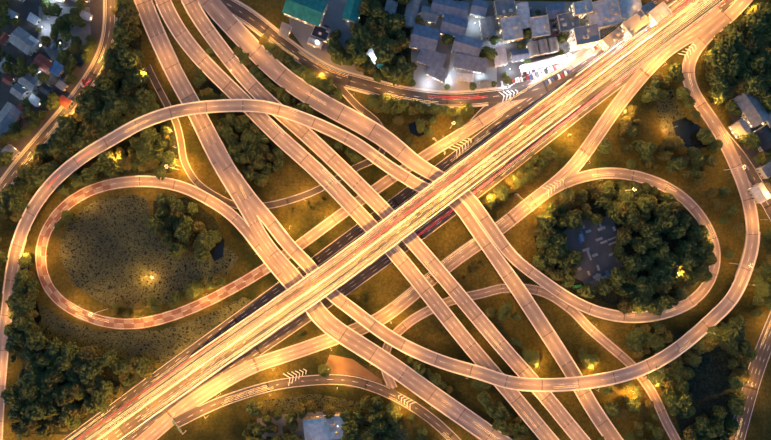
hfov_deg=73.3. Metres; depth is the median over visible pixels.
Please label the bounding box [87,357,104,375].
tree
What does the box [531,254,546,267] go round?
tree
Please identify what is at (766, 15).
tree
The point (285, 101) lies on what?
tree
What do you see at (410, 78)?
tree
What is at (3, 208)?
tree
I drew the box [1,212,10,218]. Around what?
tree
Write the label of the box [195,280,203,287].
tree
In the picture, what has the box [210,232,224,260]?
dark pond loop
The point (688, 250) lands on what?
tree
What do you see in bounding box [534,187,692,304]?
understorey
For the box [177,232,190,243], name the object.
tree
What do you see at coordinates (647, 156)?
tree
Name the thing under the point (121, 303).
tree
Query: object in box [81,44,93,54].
tree
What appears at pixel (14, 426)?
tree
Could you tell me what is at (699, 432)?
tree
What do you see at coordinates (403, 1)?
tree
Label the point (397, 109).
tree
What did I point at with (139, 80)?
tree
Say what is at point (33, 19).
building
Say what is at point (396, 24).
tree
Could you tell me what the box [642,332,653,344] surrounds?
tree
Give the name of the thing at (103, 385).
tree
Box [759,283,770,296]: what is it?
tree
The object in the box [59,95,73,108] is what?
building
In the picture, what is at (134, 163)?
tree
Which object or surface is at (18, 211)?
tree
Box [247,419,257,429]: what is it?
tree
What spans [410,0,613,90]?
yard compound
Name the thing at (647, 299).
tree
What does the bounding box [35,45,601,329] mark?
road loop
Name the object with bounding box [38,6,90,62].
yard gravel
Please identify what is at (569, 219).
tree
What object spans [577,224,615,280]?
lily pads
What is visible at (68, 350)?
tree
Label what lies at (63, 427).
tree
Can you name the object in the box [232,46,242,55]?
tree
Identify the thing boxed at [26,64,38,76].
tree
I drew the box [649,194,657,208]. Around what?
tree
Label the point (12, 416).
tree
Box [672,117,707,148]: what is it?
dark park pond
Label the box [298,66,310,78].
tree
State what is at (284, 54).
tree
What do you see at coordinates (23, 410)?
tree
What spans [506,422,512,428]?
tree
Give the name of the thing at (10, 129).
tree
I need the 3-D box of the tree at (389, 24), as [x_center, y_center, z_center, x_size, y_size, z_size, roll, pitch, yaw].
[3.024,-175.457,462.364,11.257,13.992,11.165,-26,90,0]
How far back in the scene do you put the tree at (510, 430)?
462.36 m
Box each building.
[0,32,9,45]
[0,58,12,73]
[0,102,21,134]
[1,144,19,160]
[2,74,14,85]
[6,8,18,18]
[8,26,39,55]
[10,83,28,99]
[16,104,25,118]
[17,73,41,92]
[27,12,40,25]
[29,36,41,52]
[29,94,40,106]
[33,53,52,73]
[39,83,53,94]
[48,60,63,76]
[55,79,68,90]
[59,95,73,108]
[80,10,92,21]
[278,22,291,38]
[282,0,327,26]
[302,413,343,439]
[307,37,322,49]
[311,25,330,42]
[342,0,361,22]
[366,49,375,63]
[384,0,397,14]
[403,0,420,28]
[409,23,440,50]
[416,48,446,69]
[420,5,438,23]
[426,66,449,82]
[430,0,468,18]
[440,14,468,36]
[451,35,482,56]
[453,53,487,74]
[456,72,473,82]
[469,0,488,17]
[479,17,495,39]
[479,80,491,88]
[492,0,516,18]
[493,46,507,66]
[498,15,523,43]
[510,48,529,62]
[516,2,530,30]
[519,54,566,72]
[526,41,538,57]
[529,15,550,39]
[537,39,548,55]
[545,2,565,19]
[547,37,558,54]
[555,12,580,34]
[567,23,600,51]
[568,0,593,17]
[584,0,622,30]
[598,28,623,50]
[616,9,650,41]
[618,0,641,20]
[641,1,655,16]
[647,1,671,27]
[728,118,750,138]
[729,93,767,127]
[747,182,770,203]
[753,124,770,151]
[756,160,770,178]
[762,112,770,127]
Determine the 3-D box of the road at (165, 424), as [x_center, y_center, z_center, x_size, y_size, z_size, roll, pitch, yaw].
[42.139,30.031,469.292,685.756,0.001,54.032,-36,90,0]
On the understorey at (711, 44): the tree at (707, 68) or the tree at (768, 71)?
the tree at (707, 68)
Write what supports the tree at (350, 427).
on the ground at (386, 286)
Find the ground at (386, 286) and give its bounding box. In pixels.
[0,0,770,439]
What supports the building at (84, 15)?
on the yard gravel
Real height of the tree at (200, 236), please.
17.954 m
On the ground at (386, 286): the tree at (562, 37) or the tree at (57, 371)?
the tree at (562, 37)
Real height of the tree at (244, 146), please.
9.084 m
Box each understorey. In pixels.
[22,359,157,434]
[53,0,163,164]
[62,129,178,200]
[153,197,225,252]
[200,77,274,173]
[250,29,356,110]
[358,0,410,82]
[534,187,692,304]
[634,322,740,439]
[707,30,770,88]
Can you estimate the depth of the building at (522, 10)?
461.67 m
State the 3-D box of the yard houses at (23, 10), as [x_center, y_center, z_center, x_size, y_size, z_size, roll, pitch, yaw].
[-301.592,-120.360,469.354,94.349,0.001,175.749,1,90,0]
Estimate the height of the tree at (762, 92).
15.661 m
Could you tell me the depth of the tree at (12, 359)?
464.79 m
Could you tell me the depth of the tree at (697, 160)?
459.44 m
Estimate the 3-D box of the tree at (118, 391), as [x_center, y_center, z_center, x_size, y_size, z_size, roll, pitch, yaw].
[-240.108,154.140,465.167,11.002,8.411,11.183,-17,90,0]
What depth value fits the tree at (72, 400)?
458.53 m
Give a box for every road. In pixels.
[0,0,115,191]
[61,0,674,439]
[122,0,733,439]
[135,6,723,439]
[145,64,385,209]
[173,374,461,439]
[221,0,570,105]
[381,283,680,439]
[719,119,770,221]
[729,310,770,439]
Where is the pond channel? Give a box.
[20,266,40,325]
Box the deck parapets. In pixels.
[2,0,759,439]
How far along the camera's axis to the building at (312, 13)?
459.92 m
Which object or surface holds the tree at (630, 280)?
on the ground at (386, 286)
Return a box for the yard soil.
[326,355,381,387]
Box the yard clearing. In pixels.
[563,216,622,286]
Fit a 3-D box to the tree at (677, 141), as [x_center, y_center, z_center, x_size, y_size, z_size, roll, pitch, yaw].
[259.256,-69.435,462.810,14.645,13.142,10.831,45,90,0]
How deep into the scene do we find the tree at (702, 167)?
463.93 m
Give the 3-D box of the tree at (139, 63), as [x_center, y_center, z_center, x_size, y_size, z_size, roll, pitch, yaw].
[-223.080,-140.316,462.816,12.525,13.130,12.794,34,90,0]
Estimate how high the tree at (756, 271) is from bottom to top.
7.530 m
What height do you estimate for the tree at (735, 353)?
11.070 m
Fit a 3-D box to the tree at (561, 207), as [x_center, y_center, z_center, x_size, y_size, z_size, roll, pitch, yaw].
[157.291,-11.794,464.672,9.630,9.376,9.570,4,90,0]
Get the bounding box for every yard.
[257,412,342,439]
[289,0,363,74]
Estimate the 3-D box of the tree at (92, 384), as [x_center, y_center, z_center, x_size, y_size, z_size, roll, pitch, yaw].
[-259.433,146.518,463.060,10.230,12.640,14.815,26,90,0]
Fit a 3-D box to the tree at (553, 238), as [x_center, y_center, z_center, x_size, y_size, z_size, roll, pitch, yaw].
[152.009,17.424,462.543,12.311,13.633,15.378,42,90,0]
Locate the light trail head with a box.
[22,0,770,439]
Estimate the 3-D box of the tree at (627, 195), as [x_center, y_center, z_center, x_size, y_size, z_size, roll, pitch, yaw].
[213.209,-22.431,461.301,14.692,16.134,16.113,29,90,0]
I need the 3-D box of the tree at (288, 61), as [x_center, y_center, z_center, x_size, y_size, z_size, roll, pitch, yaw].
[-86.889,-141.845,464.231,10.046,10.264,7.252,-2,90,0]
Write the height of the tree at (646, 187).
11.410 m
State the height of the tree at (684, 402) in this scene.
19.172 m
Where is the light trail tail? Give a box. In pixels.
[47,0,724,439]
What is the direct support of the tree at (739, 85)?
on the understorey at (711, 44)
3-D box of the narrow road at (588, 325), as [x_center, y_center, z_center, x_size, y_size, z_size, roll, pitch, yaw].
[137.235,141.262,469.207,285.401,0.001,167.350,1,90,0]
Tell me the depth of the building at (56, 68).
464.33 m
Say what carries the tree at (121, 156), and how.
on the ground at (386, 286)
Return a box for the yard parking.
[497,45,578,86]
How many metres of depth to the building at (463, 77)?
465.03 m
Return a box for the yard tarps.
[578,231,609,282]
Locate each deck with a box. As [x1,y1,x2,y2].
[0,100,621,439]
[74,0,721,439]
[134,0,511,439]
[155,0,557,439]
[181,0,588,439]
[198,0,720,321]
[207,0,759,389]
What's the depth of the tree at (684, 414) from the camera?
460.44 m
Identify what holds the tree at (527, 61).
on the ground at (386, 286)
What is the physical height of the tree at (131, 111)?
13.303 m
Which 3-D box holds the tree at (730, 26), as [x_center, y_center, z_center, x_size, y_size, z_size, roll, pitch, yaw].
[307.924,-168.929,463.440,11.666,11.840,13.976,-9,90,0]
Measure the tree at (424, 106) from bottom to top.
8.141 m
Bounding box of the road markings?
[0,0,770,439]
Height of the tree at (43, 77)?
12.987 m
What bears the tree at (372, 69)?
on the ground at (386, 286)
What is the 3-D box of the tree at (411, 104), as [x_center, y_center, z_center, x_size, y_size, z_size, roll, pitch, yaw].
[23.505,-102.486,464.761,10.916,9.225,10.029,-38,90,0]
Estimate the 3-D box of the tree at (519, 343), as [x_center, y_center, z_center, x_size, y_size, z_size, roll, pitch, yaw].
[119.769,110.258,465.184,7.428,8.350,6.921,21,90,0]
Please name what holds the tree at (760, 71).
on the understorey at (711, 44)
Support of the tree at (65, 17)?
on the ground at (386, 286)
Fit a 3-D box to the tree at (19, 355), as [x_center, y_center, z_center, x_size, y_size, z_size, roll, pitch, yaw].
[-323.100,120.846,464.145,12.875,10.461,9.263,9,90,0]
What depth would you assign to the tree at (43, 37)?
462.32 m
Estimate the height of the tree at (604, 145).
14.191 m
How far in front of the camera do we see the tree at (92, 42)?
461.97 m
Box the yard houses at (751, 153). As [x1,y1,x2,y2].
[725,89,770,194]
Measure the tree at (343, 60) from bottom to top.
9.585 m
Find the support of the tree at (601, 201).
on the ground at (386, 286)
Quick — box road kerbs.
[0,0,561,184]
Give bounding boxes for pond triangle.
[408,121,426,136]
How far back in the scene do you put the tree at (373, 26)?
458.42 m
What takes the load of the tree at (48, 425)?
on the understorey at (108, 373)
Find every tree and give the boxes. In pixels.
[0,0,8,8]
[0,5,7,16]
[0,15,9,27]
[0,133,10,141]
[0,138,7,147]
[0,151,12,166]
[0,186,10,203]
[0,200,10,213]
[0,246,6,261]
[0,384,18,404]
[1,61,13,73]
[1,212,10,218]
[4,183,19,195]
[4,322,19,336]
[4,342,17,352]
[5,54,13,61]
[5,293,22,304]
[6,127,16,138]
[7,200,23,211]
[7,408,21,421]
[8,129,20,140]
[8,305,19,317]
[8,311,19,321]
[9,122,19,129]
[9,212,21,221]
[9,332,25,345]
[9,355,15,361]
[10,17,21,25]
[10,194,19,201]
[10,401,24,410]
[10,422,19,432]
[11,186,25,197]
[12,60,27,77]
[12,208,23,213]
[12,280,27,292]
[13,130,22,140]
[13,176,20,183]
[13,321,27,330]
[14,268,28,284]
[15,56,25,61]
[15,197,28,208]
[15,293,31,308]
[15,315,35,327]
[15,427,28,439]
[16,300,35,313]
[16,350,24,360]
[16,374,26,387]
[17,168,29,180]
[17,179,27,189]
[17,387,28,399]
[17,424,28,432]
[18,255,32,267]
[19,368,25,376]
[19,417,30,428]
[20,127,32,135]
[21,99,30,107]
[21,107,33,119]
[21,192,31,197]
[21,403,27,417]
[22,163,35,174]
[22,349,33,360]
[22,380,38,396]
[22,384,37,397]
[23,368,41,384]
[24,311,36,319]
[24,326,38,337]
[24,362,39,375]
[25,182,35,191]
[25,331,48,350]
[25,349,35,359]
[25,404,48,419]
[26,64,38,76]
[26,177,33,183]
[26,287,36,293]
[26,391,39,401]
[26,419,42,432]
[27,158,36,165]
[27,271,35,279]
[27,278,39,289]
[27,358,40,369]
[28,116,40,128]
[28,289,39,296]
[28,398,44,411]
[31,168,47,186]
[32,145,46,156]
[32,160,45,167]
[33,155,43,160]
[34,349,45,358]
[36,110,46,119]
[36,145,48,157]
[36,357,46,367]
[36,380,45,391]
[36,426,49,437]
[37,73,49,82]
[38,162,54,176]
[38,351,52,365]
[38,394,47,403]
[38,403,48,414]
[39,97,46,106]
[40,0,50,7]
[40,36,48,43]
[40,383,53,393]
[41,36,50,45]
[41,370,52,384]
[42,5,49,15]
[43,420,52,427]
[44,142,58,155]
[44,382,57,391]
[44,394,54,405]
[44,419,53,427]
[45,404,61,416]
[46,96,59,109]
[46,336,58,356]
[46,429,53,439]
[47,3,62,16]
[47,371,66,383]
[47,415,55,420]
[48,92,58,100]
[49,161,60,170]
[49,341,64,358]
[50,24,60,33]
[50,31,57,38]
[51,152,62,160]
[51,368,63,377]
[51,386,60,398]
[52,415,59,426]
[53,130,71,145]
[53,387,61,397]
[55,17,67,28]
[55,18,66,27]
[55,39,62,47]
[55,229,65,236]
[55,355,74,370]
[55,398,68,406]
[56,55,66,63]
[56,114,74,125]
[56,142,64,155]
[57,49,69,59]
[57,184,69,195]
[57,219,63,225]
[59,119,77,136]
[59,411,76,424]
[59,422,70,431]
[60,13,69,26]
[60,30,72,40]
[60,390,74,405]
[61,25,70,31]
[61,148,74,158]
[61,210,72,221]
[61,341,80,359]
[61,381,71,395]
[61,401,76,412]
[62,407,70,417]
[63,64,73,73]
[64,145,75,154]
[65,55,77,64]
[65,63,74,69]
[65,73,76,84]
[66,368,77,375]
[66,417,79,430]
[67,45,80,55]
[67,139,72,146]
[67,373,77,381]
[67,404,80,417]
[68,13,80,26]
[69,7,78,14]
[69,379,84,395]
[70,42,80,49]
[70,403,80,413]
[71,36,81,44]
[71,174,81,186]
[71,419,81,429]
[72,135,86,151]
[72,357,81,366]
[72,361,83,374]
[72,376,79,383]
[73,387,87,399]
[74,0,84,6]
[74,106,81,116]
[75,95,85,105]
[76,2,85,11]
[76,346,88,361]
[77,18,86,27]
[77,127,84,136]
[78,96,86,106]
[78,105,93,121]
[78,176,88,185]
[78,368,99,383]
[80,85,96,97]
[80,361,89,372]
[80,409,88,416]
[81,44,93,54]
[81,53,91,62]
[81,168,97,183]
[82,345,99,362]
[82,396,93,408]
[84,96,101,111]
[84,122,99,138]
[85,135,95,145]
[85,384,92,394]
[86,38,96,47]
[86,404,94,412]
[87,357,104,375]
[88,379,97,391]
[89,164,99,172]
[89,173,97,183]
[91,110,106,126]
[91,374,105,387]
[92,98,103,110]
[92,385,109,397]
[92,398,109,412]
[93,160,103,171]
[94,73,114,92]
[95,87,103,100]
[95,125,109,138]
[95,357,102,366]
[97,109,114,125]
[98,151,116,166]
[98,379,113,392]
[98,386,114,400]
[100,349,117,366]
[101,67,118,80]
[101,90,120,100]
[101,165,109,172]
[102,53,117,68]
[103,168,118,176]
[104,49,116,55]
[104,101,121,119]
[105,87,117,94]
[105,95,117,104]
[105,392,113,402]
[107,69,120,82]
[109,357,120,368]
[110,46,118,56]
[110,121,120,130]
[111,9,118,17]
[111,303,119,308]
[111,308,117,315]
[111,362,121,374]
[112,28,126,42]
[112,39,128,50]
[112,61,127,72]
[112,163,124,171]
[113,20,128,32]
[113,96,130,113]
[113,384,123,397]
[114,0,129,7]
[115,27,133,43]
[115,147,124,155]
[116,5,129,10]
[116,153,126,162]
[117,116,131,125]
[118,49,139,70]
[118,85,136,96]
[118,156,131,169]
[118,300,125,306]
[118,358,129,372]
[118,372,129,382]
[119,6,137,17]
[119,14,132,28]
[119,85,126,93]
[122,77,134,90]
[122,310,130,318]
[122,376,134,385]
[123,7,139,25]
[126,108,135,119]
[126,357,139,369]
[127,152,135,158]
[128,25,141,37]
[128,96,135,105]
[129,137,135,146]
[129,158,139,168]
[130,312,139,318]
[132,49,144,59]
[132,111,141,119]
[133,56,141,67]
[133,67,150,86]
[133,99,145,114]
[133,137,141,145]
[133,301,144,312]
[134,357,150,372]
[135,150,147,161]
[136,363,146,375]
[137,89,148,103]
[137,163,146,171]
[139,139,154,149]
[139,146,153,154]
[140,129,154,139]
[141,100,158,113]
[141,126,156,142]
[141,362,153,378]
[143,89,155,100]
[143,161,151,170]
[144,213,163,228]
[145,151,155,160]
[147,157,159,165]
[147,217,164,232]
[147,297,156,305]
[149,158,158,168]
[150,304,158,312]
[152,145,163,153]
[153,165,167,180]
[155,132,163,140]
[155,139,167,149]
[155,153,162,161]
[156,192,168,202]
[156,206,169,217]
[160,125,171,135]
[161,150,177,170]
[161,231,174,244]
[162,134,169,140]
[166,194,175,204]
[167,213,174,222]
[167,242,188,258]
[168,299,175,307]
[169,199,184,211]
[170,208,183,219]
[171,293,181,303]
[172,220,179,230]
[174,221,193,238]
[175,290,183,296]
[176,205,187,214]
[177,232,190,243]
[179,215,193,225]
[181,230,194,240]
[183,282,194,292]
[186,286,199,296]
[187,202,197,214]
[191,279,197,285]
[192,77,202,86]
[192,221,204,232]
[194,68,203,74]
[194,239,203,248]
[194,247,210,262]
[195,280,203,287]
[196,232,213,248]
[196,285,204,292]
[199,89,207,96]
[200,95,210,100]
[202,242,215,250]
[204,87,212,94]
[205,47,213,54]
[206,279,215,289]
[208,230,217,243]
[211,230,221,242]
[211,273,221,284]
[216,278,225,285]
[218,127,224,137]
[219,93,228,98]
[221,127,233,138]
[225,113,235,122]
[225,136,234,142]
[227,144,239,155]
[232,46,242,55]
[233,152,240,162]
[234,124,243,132]
[235,49,242,56]
[235,115,241,123]
[235,144,242,151]
[238,141,248,152]
[239,52,248,63]
[240,114,249,124]
[240,132,249,142]
[240,153,249,163]
[242,428,251,436]
[243,128,251,135]
[244,59,252,67]
[244,171,254,180]
[245,399,260,415]
[247,165,255,171]
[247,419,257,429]
[248,64,258,75]
[248,123,257,129]
[248,131,256,142]
[248,143,256,150]
[248,150,256,159]
[249,435,265,439]
[250,124,259,132]
[251,422,265,436]
[254,157,262,168]
[254,401,264,412]
[255,72,263,80]
[256,130,262,137]
[256,152,262,158]
[258,161,265,168]
[258,174,267,183]
[259,35,267,44]
[260,133,268,143]
[260,144,266,151]
[261,77,269,83]
[262,414,271,424]
[263,148,270,155]
[263,167,271,175]
[264,42,270,49]
[264,81,274,91]
[264,162,272,169]
[266,153,275,161]
[266,403,274,413]
[266,423,274,432]
[267,43,278,54]
[270,424,277,433]
[271,436,281,439]
[272,48,280,60]
[272,165,279,171]
[272,409,282,419]
[274,149,284,157]
[275,87,285,93]
[275,157,285,167]
[277,52,288,58]
[282,425,288,432]
[283,57,293,65]
[283,97,289,104]
[283,430,290,436]
[284,412,297,424]
[287,422,297,430]
[287,433,298,439]
[289,61,297,70]
[291,64,300,76]
[294,402,305,414]
[297,102,309,112]
[298,65,308,72]
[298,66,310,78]
[298,409,307,418]
[304,74,311,83]
[305,400,314,412]
[312,72,318,84]
[312,406,317,413]
[317,75,325,86]
[318,73,328,86]
[318,364,330,377]
[323,79,333,91]
[323,404,335,418]
[327,37,334,46]
[327,45,334,54]
[329,90,337,98]
[331,29,340,38]
[331,55,341,65]
[332,39,342,49]
[332,48,344,61]
[332,141,342,151]
[333,87,342,100]
[339,408,351,421]
[341,418,358,436]
[342,56,347,64]
[342,433,357,439]
[344,39,359,54]
[345,54,353,65]
[345,147,353,155]
[350,22,361,32]
[350,153,360,163]
[351,26,366,35]
[351,40,362,54]
[351,48,367,64]
[351,411,364,422]
[353,32,369,43]
[353,407,362,415]
[356,64,364,72]
[357,427,362,436]
[358,2,369,14]
[358,25,368,35]
[360,40,368,50]
[360,399,369,408]
[360,433,373,439]
[361,0,372,6]
[361,395,369,402]
[361,413,370,422]
[361,429,372,439]
[362,425,375,436]
[365,16,375,27]
[365,97,375,109]
[366,1,380,15]
[366,30,374,43]
[366,55,372,63]
[367,64,377,74]
[368,19,377,31]
[368,412,379,423]
[369,404,375,413]
[371,6,386,18]
[371,94,378,103]
[371,104,380,112]
[371,395,380,404]
[371,423,379,432]
[373,69,382,81]
[373,399,384,409]
[374,42,381,55]
[375,25,387,36]
[375,45,393,64]
[376,35,389,45]
[376,408,385,419]
[377,11,390,25]
[378,32,387,41]
[379,93,386,103]
[380,64,392,76]
[380,104,389,113]
[380,434,391,439]
[381,38,399,46]
[384,94,392,101]
[384,402,397,416]
[385,17,392,29]
[385,97,392,107]
[385,427,396,436]
[386,54,396,64]
[386,70,402,85]
[386,411,402,424]
[387,28,393,37]
[388,18,402,31]
[390,41,399,53]
[390,105,396,114]
[391,13,403,21]
[391,65,406,73]
[391,421,402,431]
[392,115,404,124]
[394,62,411,82]
[394,103,403,112]
[395,30,405,39]
[397,55,406,65]
[398,0,409,4]
[398,38,409,48]
[398,99,408,110]
[404,71,413,83]
[404,137,411,144]
[407,357,415,364]
[407,413,415,421]
[408,100,415,111]
[408,143,417,150]
[409,62,417,69]
[409,79,415,86]
[412,109,419,115]
[412,360,424,370]
[413,100,421,111]
[415,15,423,24]
[415,117,426,128]
[416,126,424,133]
[416,366,424,374]
[417,426,427,437]
[420,103,428,113]
[423,125,433,136]
[425,368,430,375]
[427,115,437,125]
[428,103,438,115]
[428,372,441,385]
[438,382,446,389]
[441,34,451,44]
[442,105,450,115]
[446,386,452,393]
[449,35,454,44]
[451,107,461,118]
[454,118,463,127]
[461,104,470,116]
[464,103,472,110]
[469,82,476,90]
[470,379,479,388]
[477,390,490,406]
[479,51,485,57]
[479,381,491,388]
[481,46,488,52]
[484,194,494,209]
[484,307,493,316]
[485,47,497,60]
[485,403,495,414]
[488,35,500,44]
[489,306,496,317]
[489,412,497,418]
[492,417,506,431]
[493,184,507,196]
[493,403,505,416]
[498,303,506,314]
[498,311,507,320]
[499,193,508,200]
[501,300,512,310]
[503,177,512,186]
[503,410,509,418]
[504,310,510,317]
[505,75,512,81]
[505,426,512,435]
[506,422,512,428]
[509,173,517,182]
[510,186,515,192]
[510,337,517,344]
[511,312,521,321]
[512,423,520,434]
[514,180,520,188]
[514,416,521,423]
[514,433,525,439]
[516,167,524,175]
[516,339,522,345]
[517,41,524,49]
[520,175,528,184]
[520,424,527,433]
[521,348,527,357]
[523,28,531,39]
[523,350,531,362]
[524,59,531,63]
[524,356,532,363]
[525,161,533,168]
[525,169,534,179]
[529,349,539,362]
[530,154,538,165]
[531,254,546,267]
[532,167,540,175]
[532,359,540,367]
[533,228,538,235]
[535,214,556,226]
[535,235,551,249]
[537,263,546,269]
[538,157,547,167]
[538,225,545,235]
[538,248,546,255]
[540,215,556,230]
[541,146,552,155]
[544,154,554,161]
[544,228,556,236]
[544,252,562,264]
[544,265,554,275]
[545,203,555,213]
[547,244,564,255]
[549,200,557,210]
[550,151,557,160]
[550,232,563,244]
[550,269,564,280]
[551,210,559,217]
[553,232,567,246]
[557,33,567,42]
[557,49,563,54]
[557,202,565,211]
[557,216,568,227]
[558,258,569,268]
[559,187,574,199]
[559,192,574,205]
[560,243,568,255]
[561,267,569,279]
[561,274,575,287]
[563,213,573,226]
[563,255,574,267]
[566,210,581,223]
[566,267,576,279]
[567,218,578,229]
[568,250,583,266]
[576,221,583,228]
[577,189,587,196]
[577,283,596,297]
[578,195,587,203]
[578,347,584,353]
[578,353,589,362]
[580,203,590,213]
[582,210,592,219]
[583,359,593,369]
[586,183,594,191]
[589,214,601,224]
[589,354,599,363]
[590,180,598,185]
[591,189,602,199]
[593,197,606,207]
[593,213,604,223]
[594,183,604,196]
[597,138,611,153]
[597,278,612,295]
[600,386,613,394]
[602,186,613,196]
[602,201,611,209]
[603,180,614,188]
[604,401,618,415]
[605,199,616,214]
[607,205,619,219]
[607,267,625,286]
[609,188,616,197]
[612,246,624,255]
[613,215,625,224]
[615,180,624,189]
[615,189,623,199]
[615,235,628,245]
[616,185,633,201]
[616,230,631,243]
[616,252,627,262]
[617,202,627,218]
[617,286,627,296]
[617,298,631,313]
[618,126,630,135]
[618,137,625,143]
[619,226,632,233]
[619,407,627,416]
[620,115,632,128]
[621,146,628,152]
[621,268,629,277]
[621,384,631,390]
[621,394,630,403]
[622,266,634,275]
[622,284,631,293]
[622,381,632,387]
[623,255,641,271]
[624,338,642,351]
[624,432,634,439]
[625,206,639,225]
[625,207,635,217]
[625,273,637,283]
[626,104,637,113]
[626,159,635,169]
[626,289,635,298]
[626,397,640,411]
[627,112,635,119]
[627,125,637,137]
[629,180,641,196]
[629,327,644,340]
[629,330,642,342]
[630,236,642,246]
[630,295,648,313]
[631,139,642,150]
[631,216,647,231]
[631,240,647,254]
[632,119,641,125]
[632,349,644,359]
[632,384,639,394]
[633,421,643,429]
[633,429,643,436]
[634,195,655,212]
[634,276,650,292]
[635,142,653,155]
[638,295,652,301]
[639,153,652,160]
[639,212,650,220]
[639,223,657,238]
[639,324,650,333]
[640,257,647,270]
[641,94,647,102]
[641,182,651,192]
[641,254,654,266]
[642,86,658,101]
[642,233,661,248]
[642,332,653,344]
[642,346,650,353]
[644,155,654,167]
[644,421,652,429]
[645,274,656,287]
[645,400,653,408]
[646,366,664,380]
[647,249,656,258]
[647,286,655,293]
[647,299,662,315]
[648,265,658,275]
[649,142,657,151]
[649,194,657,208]
[650,81,659,87]
[650,186,657,195]
[650,334,664,352]
[650,413,658,420]
[651,203,663,217]
[651,321,662,330]
[651,428,660,438]
[652,72,662,79]
[652,366,665,383]
[652,380,664,386]
[652,426,664,437]
[653,163,658,169]
[653,219,665,234]
[654,201,670,216]
[654,212,678,229]
[654,241,668,258]
[654,283,662,292]
[654,323,665,333]
[655,266,665,276]
[656,144,665,151]
[656,151,672,160]
[656,259,664,265]
[656,277,667,288]
[657,294,673,309]
[658,192,673,201]
[659,262,674,274]
[659,288,669,294]
[660,90,667,99]
[661,76,669,87]
[661,136,672,148]
[661,330,673,343]
[661,389,678,401]
[662,75,671,81]
[663,273,676,284]
[663,377,673,389]
[664,253,680,266]
[664,282,671,289]
[665,164,675,173]
[665,371,670,379]
[667,400,678,409]
[668,62,682,76]
[668,157,686,170]
[668,365,678,376]
[668,408,680,415]
[669,201,680,214]
[669,224,686,239]
[669,358,683,368]
[670,136,684,148]
[670,295,678,305]
[672,284,686,298]
[672,374,683,381]
[673,73,684,82]
[673,364,683,375]
[674,263,683,272]
[674,271,681,283]
[674,289,688,300]
[675,380,689,392]
[676,86,686,97]
[676,88,690,99]
[676,240,690,250]
[676,391,691,411]
[677,243,692,252]
[677,252,696,269]
[678,216,689,229]
[678,270,692,278]
[679,410,689,417]
[680,155,689,165]
[680,167,692,177]
[681,213,691,221]
[681,367,687,376]
[682,96,693,104]
[682,354,690,364]
[683,98,695,108]
[683,168,694,177]
[683,426,696,439]
[684,269,692,274]
[684,269,699,284]
[684,366,694,379]
[685,351,702,366]
[686,113,694,119]
[686,230,695,239]
[687,146,700,157]
[688,223,697,230]
[688,405,695,416]
[689,152,704,166]
[689,241,696,254]
[689,423,703,436]
[691,110,700,118]
[691,167,700,176]
[691,224,709,242]
[691,339,705,352]
[692,117,701,123]
[692,264,706,277]
[693,173,701,179]
[693,255,701,268]
[694,243,706,256]
[694,416,710,431]
[696,128,712,139]
[698,164,706,171]
[698,251,713,263]
[698,257,712,265]
[698,264,708,276]
[699,134,714,144]
[699,238,714,250]
[701,270,712,282]
[701,336,713,351]
[704,46,728,68]
[704,65,714,71]
[704,153,714,164]
[704,423,719,438]
[705,68,714,78]
[705,326,720,340]
[706,187,716,197]
[707,68,726,83]
[707,142,719,152]
[707,157,719,166]
[708,88,728,104]
[708,417,717,424]
[709,254,716,265]
[710,80,728,92]
[711,414,723,423]
[712,198,722,210]
[712,405,727,418]
[712,422,724,436]
[713,31,729,42]
[713,44,734,52]
[713,139,722,149]
[715,37,726,45]
[715,64,728,72]
[718,215,728,224]
[718,330,734,342]
[718,433,729,439]
[719,185,730,195]
[719,322,733,339]
[719,341,728,346]
[720,346,729,350]
[723,23,736,31]
[723,47,738,67]
[723,249,735,258]
[724,418,739,432]
[724,426,736,436]
[725,29,743,45]
[725,64,739,76]
[725,71,735,79]
[725,100,736,110]
[725,205,737,214]
[725,324,738,339]
[726,83,735,99]
[726,318,742,330]
[726,337,738,345]
[727,29,743,48]
[727,344,737,352]
[727,348,738,355]
[727,357,738,368]
[727,372,743,390]
[727,395,743,415]
[727,398,745,406]
[728,390,745,403]
[731,79,749,95]
[731,107,741,115]
[732,315,744,327]
[732,316,745,326]
[732,367,741,375]
[734,20,745,31]
[735,43,746,55]
[735,349,745,359]
[736,56,745,70]
[737,68,754,80]
[737,134,752,144]
[738,49,751,60]
[738,330,745,340]
[738,339,751,354]
[738,358,747,365]
[739,362,747,368]
[739,367,750,382]
[743,30,756,40]
[743,38,757,55]
[744,11,765,31]
[744,75,761,94]
[744,144,751,149]
[744,348,757,361]
[745,53,765,72]
[746,3,768,16]
[746,8,758,17]
[749,75,764,96]
[750,309,762,316]
[751,134,759,146]
[752,140,760,148]
[752,276,767,287]
[752,295,764,305]
[753,65,765,75]
[753,155,761,162]
[753,267,760,274]
[754,2,770,15]
[754,287,763,296]
[755,84,768,97]
[757,46,770,56]
[757,92,769,102]
[757,151,769,162]
[757,262,770,273]
[759,49,770,68]
[759,159,767,165]
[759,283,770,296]
[761,93,770,108]
[763,231,770,239]
[764,7,770,21]
[764,68,770,74]
[764,74,770,87]
[764,253,770,260]
[764,259,770,265]
[764,295,770,309]
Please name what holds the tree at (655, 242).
on the understorey at (612, 298)
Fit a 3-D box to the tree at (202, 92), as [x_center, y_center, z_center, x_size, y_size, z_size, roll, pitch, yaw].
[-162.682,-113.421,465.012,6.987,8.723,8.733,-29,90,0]
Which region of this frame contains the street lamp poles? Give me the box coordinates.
[0,4,770,436]
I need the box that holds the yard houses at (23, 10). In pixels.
[0,0,102,177]
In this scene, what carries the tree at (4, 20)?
on the ground at (386, 286)
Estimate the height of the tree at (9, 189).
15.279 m
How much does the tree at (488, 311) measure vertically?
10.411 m
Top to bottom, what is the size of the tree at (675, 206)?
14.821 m

